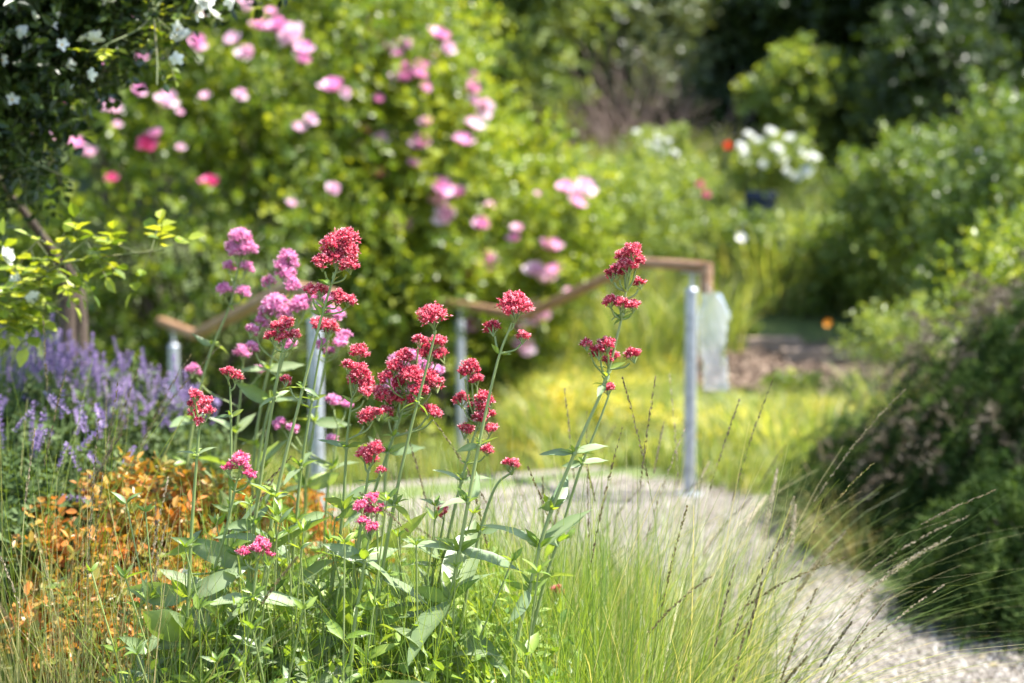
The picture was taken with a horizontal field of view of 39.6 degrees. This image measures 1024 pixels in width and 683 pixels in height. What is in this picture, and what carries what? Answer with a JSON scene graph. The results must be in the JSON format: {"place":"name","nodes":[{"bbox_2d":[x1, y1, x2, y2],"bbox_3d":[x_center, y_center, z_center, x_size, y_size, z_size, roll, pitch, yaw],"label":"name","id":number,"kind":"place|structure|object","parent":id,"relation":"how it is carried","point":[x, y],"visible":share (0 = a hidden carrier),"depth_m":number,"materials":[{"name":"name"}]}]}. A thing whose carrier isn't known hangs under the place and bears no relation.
{"place":"outdoors","nodes":[
{"label":"outdoors","id":0,"kind":"place"},
{"bbox_2d":[0,315,381,682],"bbox_3d":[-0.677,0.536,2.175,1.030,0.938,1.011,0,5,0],"label":"ornamental grass","id":1,"kind":"object","parent":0,"point":[19,647],"depth_m":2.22,"materials":[{"name":"plant"}]},
{"bbox_2d":[127,451,540,628],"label":"ornamental grass","id":2,"kind":"object","parent":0,"point":[412,518],"depth_m":3.13,"materials":[{"name":"plant"}]},
{"bbox_2d":[1,494,774,682],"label":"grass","id":3,"kind":"structure","parent":0,"point":[574,595],"depth_m":4.14,"materials":[{"name":"plant"}]},
{"bbox_2d":[0,106,1020,682],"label":"ground","id":4,"kind":"structure","parent":0,"point":[808,326],"depth_m":10.48,"materials":[{"name":"plant"}]},
{"bbox_2d":[0,388,162,682],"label":"catmint","id":5,"kind":"object","parent":4,"relation":"on","point":[13,509],"visible":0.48,"depth_m":2.81,"materials":[{"name":"green plant"}]},
{"bbox_2d":[0,312,165,682],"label":"catmint","id":6,"kind":"object","parent":4,"relation":"on","point":[8,410],"visible":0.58,"depth_m":3.48,"materials":[{"name":"purple plant"}]},
{"bbox_2d":[0,328,199,493],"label":"catmint","id":7,"kind":"object","parent":4,"relation":"on","point":[109,374],"visible":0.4,"depth_m":3.63,"materials":[{"name":"purple plant"}]},
{"bbox_2d":[0,202,205,366],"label":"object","id":8,"kind":"object","parent":4,"relation":"on","point":[15,282],"visible":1,"depth_m":2.96,"materials":[{"name":"green plant"}]},
{"bbox_2d":[0,552,231,682],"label":"orange shrub","id":9,"kind":"object","parent":4,"relation":"on","point":[57,595],"visible":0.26,"depth_m":2.49,"materials":[{"name":"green plant"}]},
{"bbox_2d":[0,446,287,682],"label":"orange shrub","id":10,"kind":"object","parent":4,"relation":"on","point":[134,488],"visible":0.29,"depth_m":2.71,"materials":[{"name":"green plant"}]},
{"bbox_2d":[0,0,301,404],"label":"rambling rose","id":11,"kind":"object","parent":4,"relation":"on","point":[48,48],"visible":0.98,"depth_m":3.20,"materials":[{"name":"green plant"}]},
{"bbox_2d":[77,354,242,513],"bbox_3d":[-0.970,0.447,3.745,0.526,0.832,0.538,0,5,0],"label":"catmint","id":12,"kind":"object","parent":4,"relation":"on","point":[204,437],"visible":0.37,"depth_m":3.68,"materials":[{"name":"purple plant"}]},
{"bbox_2d":[110,387,278,682],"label":"red valerian","id":13,"kind":"object","parent":4,"relation":"on","point":[195,411],"visible":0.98,"depth_m":2.18,"materials":[{"name":"green plant"}]},
{"bbox_2d":[2,599,392,682],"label":"ornamental grass","id":14,"kind":"object","parent":4,"relation":"on","point":[88,658],"depth_m":2.33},
{"bbox_2d":[106,450,292,682],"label":"red valerian","id":15,"kind":"object","parent":4,"relation":"on","point":[240,462],"visible":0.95,"depth_m":2.21,"materials":[{"name":"green plant"}]},
{"bbox_2d":[86,535,316,682],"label":"red valerian","id":16,"kind":"object","parent":4,"relation":"on","point":[255,546],"visible":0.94,"depth_m":2.15,"materials":[{"name":"green plant"}]},
{"bbox_2d":[162,227,258,565],"bbox_3d":[-0.637,0.353,2.896,0.240,1.174,0.344,-5,7,-41],"label":"pink valerian","id":17,"kind":"object","parent":4,"relation":"on","point":[240,243],"visible":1,"depth_m":2.84,"materials":[{"name":"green plant"}]},
{"bbox_2d":[44,0,376,202],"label":"tree","id":18,"kind":"object","parent":4,"relation":"on","point":[101,168],"depth_m":13.46,"materials":[{"name":"green plant"}]},
{"bbox_2d":[185,343,263,571],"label":"pink valerian","id":19,"kind":"object","parent":4,"relation":"on","point":[242,350],"visible":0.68,"depth_m":2.92,"materials":[{"name":"green plant"}]},
{"bbox_2d":[115,315,351,682],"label":"red valerian","id":20,"kind":"object","parent":4,"relation":"on","point":[284,322],"visible":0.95,"depth_m":2.24,"materials":[{"name":"green plant"}]},
{"bbox_2d":[0,467,484,682],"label":"grass","id":21,"kind":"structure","parent":4,"relation":"on","point":[157,563],"depth_m":2.27,"materials":[{"name":"plant"}]},
{"bbox_2d":[155,281,336,518],"bbox_3d":[-1.220,0.338,6.096,0.119,1.295,3.181,-2,6,-23],"label":"handrail","id":22,"kind":"object","parent":4,"relation":"on","point":[245,309],"visible":0.4,"depth_m":5.19,"materials":[{"name":"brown wood"}]},
{"bbox_2d":[190,248,303,537],"bbox_3d":[-0.544,0.379,2.839,0.278,1.130,0.216,-3,6,-32],"label":"pink valerian","id":23,"kind":"object","parent":4,"relation":"on","point":[287,264],"visible":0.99,"depth_m":2.81,"materials":[{"name":"green plant"}]},
{"bbox_2d":[147,315,348,664],"bbox_3d":[-0.459,0.466,2.473,0.427,1.025,0.299,-3,6,-30],"label":"red valerian","id":24,"kind":"object","parent":4,"relation":"on","point":[328,326],"visible":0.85,"depth_m":2.45,"materials":[{"name":"green plant"}]},
{"bbox_2d":[159,365,336,671],"bbox_3d":[-0.459,0.513,2.343,0.334,0.954,0.271,0,5,0],"label":"red valerian","id":25,"kind":"object","parent":4,"relation":"on","point":[229,370],"visible":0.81,"depth_m":2.33,"materials":[{"name":"green plant"}]},
{"bbox_2d":[211,292,316,585],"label":"pink valerian","id":26,"kind":"object","parent":4,"relation":"on","point":[271,303],"visible":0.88,"depth_m":2.76,"materials":[{"name":"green plant"}]},
{"bbox_2d":[177,226,361,682],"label":"red valerian","id":27,"kind":"object","parent":4,"relation":"on","point":[340,245],"visible":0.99,"depth_m":2.21,"materials":[{"name":"green plant"}]},
{"bbox_2d":[0,0,542,467],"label":"rose bush","id":28,"kind":"object","parent":4,"relation":"on","point":[234,96],"visible":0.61,"depth_m":8.31,"materials":[{"name":"green plant"}]},
{"bbox_2d":[253,294,353,596],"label":"pink valerian","id":29,"kind":"object","parent":4,"relation":"on","point":[341,339],"visible":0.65,"depth_m":2.80,"materials":[{"name":"green plant"}]},
{"bbox_2d":[211,474,408,632],"bbox_3d":[-0.495,0.616,2.975,0.504,0.675,0.479,4,7,40],"label":"orange shrub","id":30,"kind":"object","parent":4,"relation":"on","point":[313,509],"visible":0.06,"depth_m":2.93,"materials":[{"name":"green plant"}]},
{"bbox_2d":[272,393,360,590],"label":"pink valerian","id":31,"kind":"object","parent":4,"relation":"on","point":[281,420],"visible":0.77,"depth_m":2.78,"materials":[{"name":"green plant"}]},
{"bbox_2d":[260,343,384,679],"bbox_3d":[-0.330,0.497,2.290,0.277,0.996,0.270,0,5,0],"label":"red valerian","id":32,"kind":"object","parent":4,"relation":"on","point":[359,375],"visible":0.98,"depth_m":2.26,"materials":[{"name":"green plant"}]},
{"bbox_2d":[221,440,429,682],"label":"red valerian","id":33,"kind":"object","parent":4,"relation":"on","point":[371,451],"visible":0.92,"depth_m":2.24,"materials":[{"name":"green plant"}]},
{"bbox_2d":[231,487,429,682],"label":"red valerian","id":34,"kind":"object","parent":4,"relation":"on","point":[348,552],"visible":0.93,"depth_m":2.14,"materials":[{"name":"green plant"}]},
{"bbox_2d":[265,333,481,678],"bbox_3d":[-0.263,0.485,2.386,0.410,1.004,0.255,5,7,43],"label":"red valerian","id":35,"kind":"object","parent":4,"relation":"on","point":[409,374],"visible":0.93,"depth_m":2.35,"materials":[{"name":"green plant"}]},
{"bbox_2d":[310,349,445,636],"bbox_3d":[-0.257,0.479,2.781,0.286,0.943,0.223,1,5,8],"label":"pink valerian","id":36,"kind":"object","parent":4,"relation":"on","point":[440,370],"visible":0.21,"depth_m":2.72,"materials":[{"name":"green plant"}]},
{"bbox_2d":[323,506,449,678],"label":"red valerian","id":37,"kind":"object","parent":4,"relation":"on","point":[432,515],"visible":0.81,"depth_m":2.31,"materials":[{"name":"green plant"}]},
{"bbox_2d":[16,411,762,682],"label":"leafy undergrowth","id":38,"kind":"object","parent":4,"relation":"on","point":[499,642],"visible":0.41,"depth_m":2.32,"materials":[{"name":"green plant"}]},
{"bbox_2d":[266,289,535,682],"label":"red valerian","id":39,"kind":"object","parent":4,"relation":"on","point":[516,303],"visible":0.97,"depth_m":2.24,"materials":[{"name":"green plant"}]},
{"bbox_2d":[308,358,499,680],"bbox_3d":[-0.172,0.505,2.363,0.276,0.967,0.264,4,7,37],"label":"red valerian","id":40,"kind":"object","parent":4,"relation":"on","point":[478,402],"visible":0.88,"depth_m":2.32,"materials":[{"name":"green plant"}]},
{"bbox_2d":[291,300,522,682],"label":"red valerian","id":41,"kind":"object","parent":4,"relation":"on","point":[430,313],"visible":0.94,"depth_m":2.23,"materials":[{"name":"green plant"}]},
{"bbox_2d":[298,0,537,433],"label":"rose bush","id":42,"kind":"object","parent":4,"relation":"on","point":[469,97],"visible":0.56,"depth_m":8.75,"materials":[{"name":"green plant"}]},
{"bbox_2d":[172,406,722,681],"bbox_3d":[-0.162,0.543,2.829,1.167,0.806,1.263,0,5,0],"label":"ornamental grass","id":43,"kind":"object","parent":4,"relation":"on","point":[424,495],"depth_m":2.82,"materials":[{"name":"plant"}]},
{"bbox_2d":[294,466,609,494],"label":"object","id":44,"kind":"structure","parent":4,"relation":"on","point":[425,482],"depth_m":6.67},
{"bbox_2d":[283,0,632,153],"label":"tree","id":45,"kind":"object","parent":4,"relation":"on","point":[527,15],"visible":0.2,"depth_m":14.92,"materials":[{"name":"green plant"}]},
{"bbox_2d":[415,457,546,682],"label":"red valerian","id":46,"kind":"object","parent":4,"relation":"on","point":[512,463],"visible":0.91,"depth_m":2.29,"materials":[{"name":"green plant"}]},
{"bbox_2d":[372,107,627,413],"bbox_3d":[-0.125,-0.470,9.589,1.828,2.194,1.580,0,5,0],"label":"rose bush","id":47,"kind":"object","parent":4,"relation":"on","point":[553,267],"visible":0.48,"depth_m":9.28,"materials":[{"name":"green plant"}]},
{"bbox_2d":[0,303,1010,496],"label":"grass","id":48,"kind":"structure","parent":4,"relation":"on","point":[426,462],"depth_m":8.14,"materials":[{"name":"plant"}]},
{"bbox_2d":[401,241,646,682],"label":"red valerian","id":49,"kind":"object","parent":4,"relation":"on","point":[630,257],"visible":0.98,"depth_m":2.21,"materials":[{"name":"green plant"}]},
{"bbox_2d":[60,375,1023,682],"bbox_3d":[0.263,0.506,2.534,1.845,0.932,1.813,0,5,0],"label":"ornamental grass","id":50,"kind":"object","parent":4,"relation":"on","point":[715,583],"depth_m":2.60,"materials":[{"name":"plant"}]},
{"bbox_2d":[480,365,635,447],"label":"meadow grass clump","id":51,"kind":"object","parent":4,"relation":"on","point":[513,422],"visible":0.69,"depth_m":8.34,"materials":[{"name":"plant"}]},
{"bbox_2d":[524,382,615,682],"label":"red valerian","id":52,"kind":"object","parent":4,"relation":"on","point":[582,461],"visible":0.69,"depth_m":2.29,"materials":[{"name":"green plant"}]},
{"bbox_2d":[435,258,712,497],"bbox_3d":[0.183,0.220,7.291,0.119,1.356,3.117,-2,6,-23],"label":"handrail","id":53,"kind":"object","parent":4,"relation":"on","point":[704,269],"visible":0.73,"depth_m":6.00,"materials":[{"name":"brown wood"}]},
{"bbox_2d":[696,289,730,390],"bbox_3d":[0.827,-0.015,5.827,0.142,0.449,0.076,1,5,12],"label":"plastic bag","id":54,"kind":"object","parent":53,"relation":"hanging from","point":[723,355],"visible":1,"depth_m":5.82,"materials":[{"name":"plastic"}]},
{"bbox_2d":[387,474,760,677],"bbox_3d":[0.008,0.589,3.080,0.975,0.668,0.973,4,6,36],"label":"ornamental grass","id":55,"kind":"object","parent":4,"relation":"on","point":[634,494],"depth_m":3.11,"materials":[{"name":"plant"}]},
{"bbox_2d":[510,402,678,470],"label":"meadow grass clump","id":56,"kind":"object","parent":4,"relation":"on","point":[564,460],"visible":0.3,"depth_m":7.54,"materials":[{"name":"plant"}]},
{"bbox_2d":[530,232,701,334],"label":"meadow grass clump","id":57,"kind":"object","parent":4,"relation":"on","point":[602,294],"visible":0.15,"depth_m":10.09,"materials":[{"name":"plant"}]},
{"bbox_2d":[534,145,699,319],"bbox_3d":[0.715,-0.791,10.514,1.348,1.329,1.335,0,5,0],"label":"leafy plant","id":58,"kind":"object","parent":4,"relation":"on","point":[631,226],"visible":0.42,"depth_m":10.28,"materials":[{"name":"green plant"}]},
{"bbox_2d":[472,30,766,167],"bbox_3d":[0.968,-2.590,15.905,3.828,1.543,3.565,0,5,0],"label":"bare bush","id":59,"kind":"object","parent":4,"relation":"on","point":[609,126],"visible":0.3,"depth_m":15.48,"materials":[{"name":"plant"}]},
{"bbox_2d":[518,0,741,134],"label":"tree","id":60,"kind":"object","parent":4,"relation":"on","point":[650,21],"visible":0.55,"depth_m":16.17,"materials":[{"name":"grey plant"}]},
{"bbox_2d":[528,257,746,368],"bbox_3d":[0.838,-0.210,9.741,1.615,0.741,1.488,-2,6,-22],"label":"meadow grass clump","id":61,"kind":"object","parent":4,"relation":"on","point":[635,342],"visible":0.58,"depth_m":9.59,"materials":[{"name":"plant"}]},
{"bbox_2d":[617,120,699,178],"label":"white flowered plant","id":62,"kind":"object","parent":4,"relation":"on","point":[675,142],"visible":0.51,"depth_m":12.55,"materials":[{"name":"green plant"}]},
{"bbox_2d":[594,123,731,258],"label":"leafy plant","id":63,"kind":"object","parent":4,"relation":"on","point":[695,175],"visible":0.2,"depth_m":11.31,"materials":[{"name":"green plant"}]},
{"bbox_2d":[618,71,761,154],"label":"shrub","id":64,"kind":"object","parent":4,"relation":"on","point":[719,111],"visible":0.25,"depth_m":15.98,"materials":[{"name":"green plant"}]},
{"bbox_2d":[365,123,1021,410],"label":"meadow grass","id":65,"kind":"structure","parent":4,"relation":"on","point":[722,158],"depth_m":13.16,"materials":[{"name":"plant"}]},
{"bbox_2d":[645,155,744,236],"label":"leafy plant","id":66,"kind":"object","parent":4,"relation":"on","point":[714,199],"visible":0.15,"depth_m":12.23,"materials":[{"name":"green plant"}]},
{"bbox_2d":[491,348,901,465],"bbox_3d":[1.317,0.455,8.329,2.912,0.569,2.947,0,5,0],"label":"yellow ground cover","id":67,"kind":"object","parent":4,"relation":"on","point":[611,399],"visible":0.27,"depth_m":8.52,"materials":[{"name":"plant"}]},
{"bbox_2d":[696,180,704,288],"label":"red flower","id":68,"kind":"object","parent":4,"relation":"on","point":[700,184],"visible":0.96,"depth_m":10.95,"materials":[{"name":"green plant"}]},
{"bbox_2d":[656,205,761,293],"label":"leafy plant","id":69,"kind":"object","parent":4,"relation":"on","point":[713,234],"visible":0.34,"depth_m":11.04,"materials":[{"name":"green plant"}]},
{"bbox_2d":[613,251,808,353],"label":"meadow grass clump","id":70,"kind":"object","parent":4,"relation":"on","point":[732,336],"visible":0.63,"depth_m":9.88,"materials":[{"name":"plant"}]},
{"bbox_2d":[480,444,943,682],"bbox_3d":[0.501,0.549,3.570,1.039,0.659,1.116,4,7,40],"label":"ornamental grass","id":71,"kind":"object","parent":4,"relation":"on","point":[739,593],"depth_m":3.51,"materials":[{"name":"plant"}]},
{"bbox_2d":[710,309,764,336],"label":"leafy plant","id":72,"kind":"object","parent":4,"relation":"on","point":[753,331],"visible":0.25,"depth_m":10.09,"materials":[{"name":"green plant"}]},
{"bbox_2d":[736,232,746,316],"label":"white daisy","id":73,"kind":"object","parent":4,"relation":"on","point":[741,236],"visible":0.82,"depth_m":10.18,"materials":[{"name":"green plant"}]},
{"bbox_2d":[710,201,789,309],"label":"leafy plant","id":74,"kind":"object","parent":4,"relation":"on","point":[760,228],"visible":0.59,"depth_m":10.89,"materials":[{"name":"green plant"}]},
{"bbox_2d":[743,191,777,232],"bbox_3d":[2.085,-0.944,11.964,0.284,0.642,0.283,0,5,0],"label":"plant pot","id":75,"kind":"object","parent":4,"relation":"on","point":[750,198],"visible":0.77,"depth_m":11.83,"materials":[{"name":"blue ceramic"}]},
{"bbox_2d":[714,127,826,226],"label":"white flowered plant","id":76,"kind":"object","parent":75,"relation":"in","point":[772,162],"visible":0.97,"depth_m":11.84,"materials":[{"name":"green plant"}]},
{"bbox_2d":[665,383,856,456],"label":"meadow grass clump","id":77,"kind":"object","parent":4,"relation":"on","point":[726,414],"visible":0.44,"depth_m":7.03,"materials":[{"name":"plant"}]},
{"bbox_2d":[685,219,845,311],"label":"meadow grass clump","id":78,"kind":"object","parent":4,"relation":"on","point":[773,305],"visible":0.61,"depth_m":10.66,"materials":[{"name":"plant"}]},
{"bbox_2d":[668,0,891,153],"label":"tree","id":79,"kind":"object","parent":4,"relation":"on","point":[761,25],"visible":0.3,"depth_m":16.21,"materials":[{"name":"green plant"}]},
{"bbox_2d":[731,30,847,193],"bbox_3d":[2.721,-2.143,13.830,1.155,1.750,0.913,0,5,0],"label":"tree","id":80,"kind":"object","parent":4,"relation":"on","point":[791,83],"visible":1,"depth_m":13.66,"materials":[{"name":"green plant"}]},
{"bbox_2d":[717,206,863,314],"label":"leafy plant","id":81,"kind":"object","parent":4,"relation":"on","point":[780,242],"visible":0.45,"depth_m":10.79,"materials":[{"name":"green plant"}]},
{"bbox_2d":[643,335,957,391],"bbox_3d":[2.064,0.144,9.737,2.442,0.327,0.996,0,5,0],"label":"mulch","id":82,"kind":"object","parent":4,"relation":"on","point":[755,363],"visible":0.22,"depth_m":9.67,"materials":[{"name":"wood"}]},
{"bbox_2d":[703,385,902,464],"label":"meadow grass clump","id":83,"kind":"object","parent":4,"relation":"on","point":[799,426],"visible":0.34,"depth_m":6.69,"materials":[{"name":"plant"}]},
{"bbox_2d":[737,184,868,244],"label":"meadow grass clump","id":84,"kind":"object","parent":4,"relation":"on","point":[801,208],"visible":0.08,"depth_m":11.47,"materials":[{"name":"plant"}]},
{"bbox_2d":[660,343,948,393],"bbox_3d":[2.097,0.173,9.716,2.337,0.253,0.933,0,5,0],"label":"soil patch","id":85,"kind":"object","parent":4,"relation":"on","point":[748,359],"visible":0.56,"depth_m":9.71,"materials":[{"name":"soil"}]},
{"bbox_2d":[735,336,800,349],"bbox_3d":[1.805,0.016,10.043,0.459,0.100,0.090,0,5,-3],"label":"timber edging","id":86,"kind":"object","parent":85,"relation":"on","point":[770,342],"visible":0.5,"depth_m":10.00,"materials":[{"name":"wood"}]},
{"bbox_2d":[780,347,892,361],"bbox_3d":[2.277,0.094,9.869,0.833,0.100,0.090,0,5,-3],"label":"timber edging","id":87,"kind":"object","parent":85,"relation":"on","point":[803,354],"visible":0.43,"depth_m":9.82,"materials":[{"name":"wood"}]},
{"bbox_2d":[679,438,946,572],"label":"ornamental grass","id":88,"kind":"object","parent":4,"relation":"on","point":[852,549],"depth_m":4.81,"materials":[{"name":"plant"}]},
{"bbox_2d":[757,367,880,399],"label":"leafy plant","id":89,"kind":"object","parent":4,"relation":"on","point":[791,377],"visible":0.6,"depth_m":8.77,"materials":[{"name":"green plant"}]},
{"bbox_2d":[771,206,912,325],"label":"leafy plant","id":90,"kind":"object","parent":4,"relation":"on","point":[838,282],"visible":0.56,"depth_m":10.66,"materials":[{"name":"green plant"}]},
{"bbox_2d":[799,351,938,409],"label":"meadow grass clump","id":91,"kind":"object","parent":4,"relation":"on","point":[854,390],"visible":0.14,"depth_m":8.09,"materials":[{"name":"plant"}]},
{"bbox_2d":[751,397,1010,583],"bbox_3d":[1.468,0.695,5.214,1.155,0.922,1.315,0,5,0],"label":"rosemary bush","id":92,"kind":"object","parent":4,"relation":"on","point":[842,473],"visible":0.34,"depth_m":5.15,"materials":[{"name":"plant"}]},
{"bbox_2d":[798,53,982,176],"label":"shrub","id":93,"kind":"object","parent":4,"relation":"on","point":[836,128],"visible":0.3,"depth_m":14.05,"materials":[{"name":"green plant"}]},
{"bbox_2d":[806,117,974,333],"bbox_3d":[2.784,-0.773,10.175,1.238,1.645,1.328,0,5,0],"label":"leafy plant","id":94,"kind":"object","parent":4,"relation":"on","point":[891,188],"visible":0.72,"depth_m":9.98,"materials":[{"name":"green plant"}]},
{"bbox_2d":[824,290,971,416],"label":"leafy plant","id":95,"kind":"object","parent":4,"relation":"on","point":[892,333],"visible":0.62,"depth_m":7.19,"materials":[{"name":"green plant"}]},
{"bbox_2d":[825,248,1023,577],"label":"rosemary bush","id":96,"kind":"object","parent":4,"relation":"on","point":[979,382],"visible":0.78,"depth_m":4.92,"materials":[{"name":"plant"}]},
{"bbox_2d":[835,0,1023,176],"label":"tree","id":97,"kind":"object","parent":4,"relation":"on","point":[923,80],"visible":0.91,"depth_m":12.60,"materials":[{"name":"green plant"}]},
{"bbox_2d":[837,0,1023,165],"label":"tree","id":98,"kind":"object","parent":4,"relation":"on","point":[1014,26],"visible":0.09,"depth_m":13.86,"materials":[{"name":"green plant"}]},
{"bbox_2d":[851,245,1021,326],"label":"leafy plant","id":99,"kind":"object","parent":4,"relation":"on","point":[891,291],"visible":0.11,"depth_m":10.59,"materials":[{"name":"green plant"}]},
{"bbox_2d":[867,443,1023,663],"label":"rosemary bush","id":100,"kind":"object","parent":4,"relation":"on","point":[1005,512],"visible":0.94,"depth_m":4.08,"materials":[{"name":"plant"}]},
{"bbox_2d":[898,66,1023,348],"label":"leafy plant","id":101,"kind":"object","parent":4,"relation":"on","point":[998,189],"visible":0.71,"depth_m":8.34,"materials":[{"name":"green plant"}]},
{"bbox_2d":[913,205,1023,417],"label":"leafy plant","id":102,"kind":"object","parent":4,"relation":"on","point":[999,258],"visible":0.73,"depth_m":6.34,"materials":[{"name":"green plant"}]},
{"bbox_2d":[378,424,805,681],"bbox_3d":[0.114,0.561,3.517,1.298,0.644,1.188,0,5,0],"label":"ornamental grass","id":103,"kind":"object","parent":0,"point":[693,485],"depth_m":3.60,"materials":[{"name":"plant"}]},
{"bbox_2d":[300,474,1023,682],"bbox_3d":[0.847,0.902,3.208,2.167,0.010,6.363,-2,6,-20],"label":"gravel path","id":104,"kind":"structure","parent":0,"point":[524,487],"depth_m":4.55,"materials":[{"name":"gravel"}]},
{"bbox_2d":[347,477,1023,682],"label":"gravel","id":105,"kind":"structure","parent":104,"relation":"on","point":[900,649],"depth_m":4.46,"materials":[{"name":"gravel"}]},
{"bbox_2d":[503,520,943,682],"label":"ornamental grass","id":106,"kind":"object","parent":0,"point":[797,634],"depth_m":2.19,"materials":[{"name":"plant"}]},
{"bbox_2d":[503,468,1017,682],"bbox_3d":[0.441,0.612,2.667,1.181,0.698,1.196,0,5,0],"label":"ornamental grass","id":107,"kind":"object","parent":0,"point":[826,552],"depth_m":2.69,"materials":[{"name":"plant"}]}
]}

